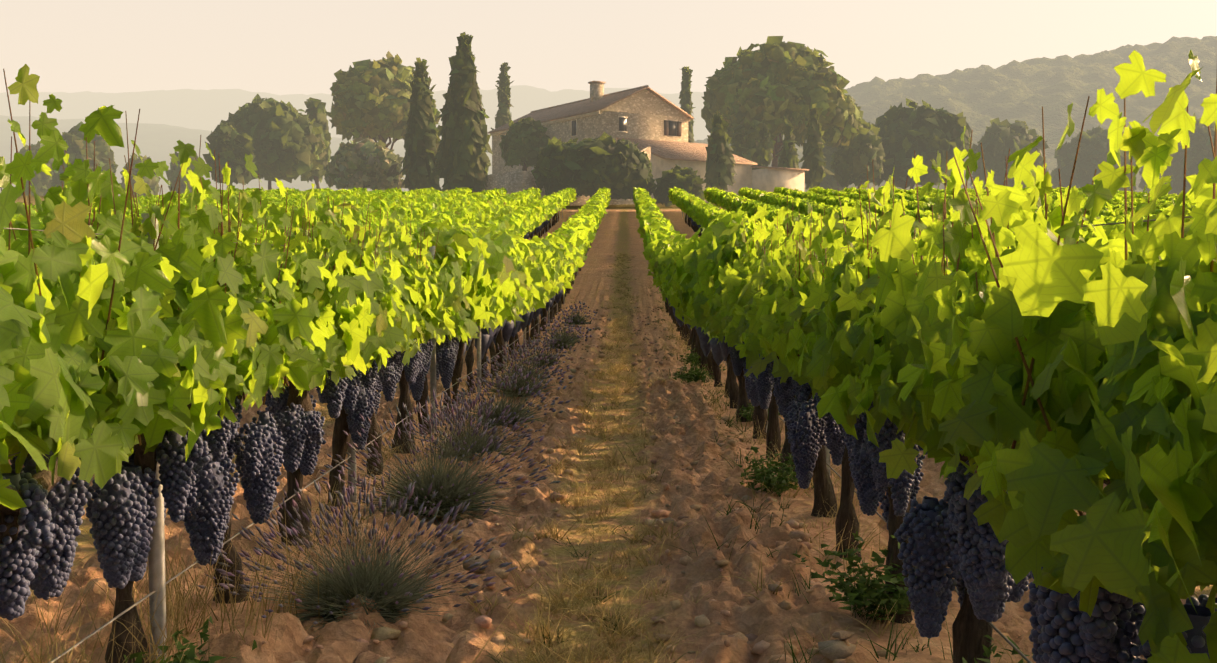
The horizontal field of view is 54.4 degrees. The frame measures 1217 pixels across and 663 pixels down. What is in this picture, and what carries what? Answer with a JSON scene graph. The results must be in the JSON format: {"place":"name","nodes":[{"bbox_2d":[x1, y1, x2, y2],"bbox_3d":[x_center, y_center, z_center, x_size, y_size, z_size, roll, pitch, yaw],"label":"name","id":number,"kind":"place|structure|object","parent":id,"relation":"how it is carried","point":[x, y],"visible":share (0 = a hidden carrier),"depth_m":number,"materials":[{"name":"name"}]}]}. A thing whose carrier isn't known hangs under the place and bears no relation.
{"place":"outdoors","nodes":[
{"label":"outdoors","id":0,"kind":"place"},
{"bbox_2d":[0,115,491,195],"bbox_3d":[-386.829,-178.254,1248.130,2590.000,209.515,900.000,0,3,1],"label":"hill","id":1,"kind":"structure","parent":0,"point":[155,143],"depth_m":1375.86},
{"bbox_2d":[0,85,709,148],"bbox_3d":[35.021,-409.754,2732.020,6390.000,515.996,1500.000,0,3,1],"label":"hill","id":2,"kind":"structure","parent":0,"point":[209,110],"depth_m":3049.15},
{"bbox_2d":[4,216,1192,662],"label":"trellis wires","id":3,"kind":"object","parent":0,"point":[390,428],"depth_m":3.52,"materials":[{"name":"grey metal"}]},
{"bbox_2d":[0,196,1216,662],"bbox_3d":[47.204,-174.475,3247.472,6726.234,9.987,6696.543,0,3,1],"label":"ground","id":4,"kind":"structure","parent":0,"point":[460,636],"depth_m":5.25,"materials":[{"name":"soil"}]},
{"bbox_2d":[196,301,597,624],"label":"lavender flowers","id":5,"kind":"object","parent":4,"relation":"on","point":[362,484],"visible":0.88,"depth_m":5.76,"materials":[{"name":"purple plant"}]},
{"bbox_2d":[141,208,990,662],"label":"trellis posts","id":6,"kind":"object","parent":4,"relation":"on","point":[157,580],"visible":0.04,"depth_m":3.70,"materials":[{"name":"wood"}]},
{"bbox_2d":[262,306,891,662],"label":"stones","id":7,"kind":"object","parent":4,"relation":"on","point":[834,647],"visible":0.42,"depth_m":5.01,"materials":[{"name":"brown stone"}]},
{"bbox_2d":[482,82,687,205],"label":"farmhouse walls","id":8,"kind":"structure","parent":4,"relation":"on","point":[647,113],"depth_m":106.48,"materials":[{"name":"beige stone"}]},
{"bbox_2d":[490,111,804,202],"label":"farmhouse","id":9,"kind":"object","parent":8,"relation":"attached to","point":[768,179],"visible":0.38,"depth_m":103.92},
{"bbox_2d":[487,81,808,170],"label":"roof","id":10,"kind":"structure","parent":8,"relation":"on","point":[674,150],"depth_m":106.93,"materials":[{"name":"brown tile"}]},
{"bbox_2d":[572,117,733,183],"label":"windows","id":11,"kind":"structure","parent":8,"relation":"in","point":[672,126],"depth_m":107.94,"materials":[{"name":"black glass"}]},
{"bbox_2d":[664,120,681,135],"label":"window shutters","id":12,"kind":"object","parent":8,"relation":"attached to","point":[666,128],"visible":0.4,"depth_m":108.21,"materials":[{"name":"wood"}]},
{"bbox_2d":[0,50,1216,662],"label":"vine","id":13,"kind":"object","parent":4,"relation":"on","point":[1120,348],"depth_m":3.04,"materials":[{"name":"green plant"}]},
{"bbox_2d":[0,217,1216,662],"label":"grape clusters","id":14,"kind":"object","parent":13,"relation":"hanging from","point":[120,513],"visible":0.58,"depth_m":3.40,"materials":[{"name":"purple food"}]},
{"bbox_2d":[0,252,1216,662],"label":"grass and lavender stems","id":15,"kind":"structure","parent":4,"relation":"on","point":[336,592],"depth_m":4.49,"materials":[{"name":"plant"}]},
{"bbox_2d":[18,32,1216,206],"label":"trees","id":16,"kind":"object","parent":4,"relation":"on","point":[756,102],"materials":[{"name":"green plant"}]},
{"bbox_2d":[0,0,1216,94],"label":"sky","id":17,"kind":"structure","parent":0,"point":[278,47],"materials":[{"name":"beige"}]},
{"bbox_2d":[693,36,1216,192],"bbox_3d":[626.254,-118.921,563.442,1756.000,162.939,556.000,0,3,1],"label":"hill","id":18,"kind":"structure","parent":0,"point":[980,97],"depth_m":571.99,"materials":[{"name":"green plant"}]}
]}

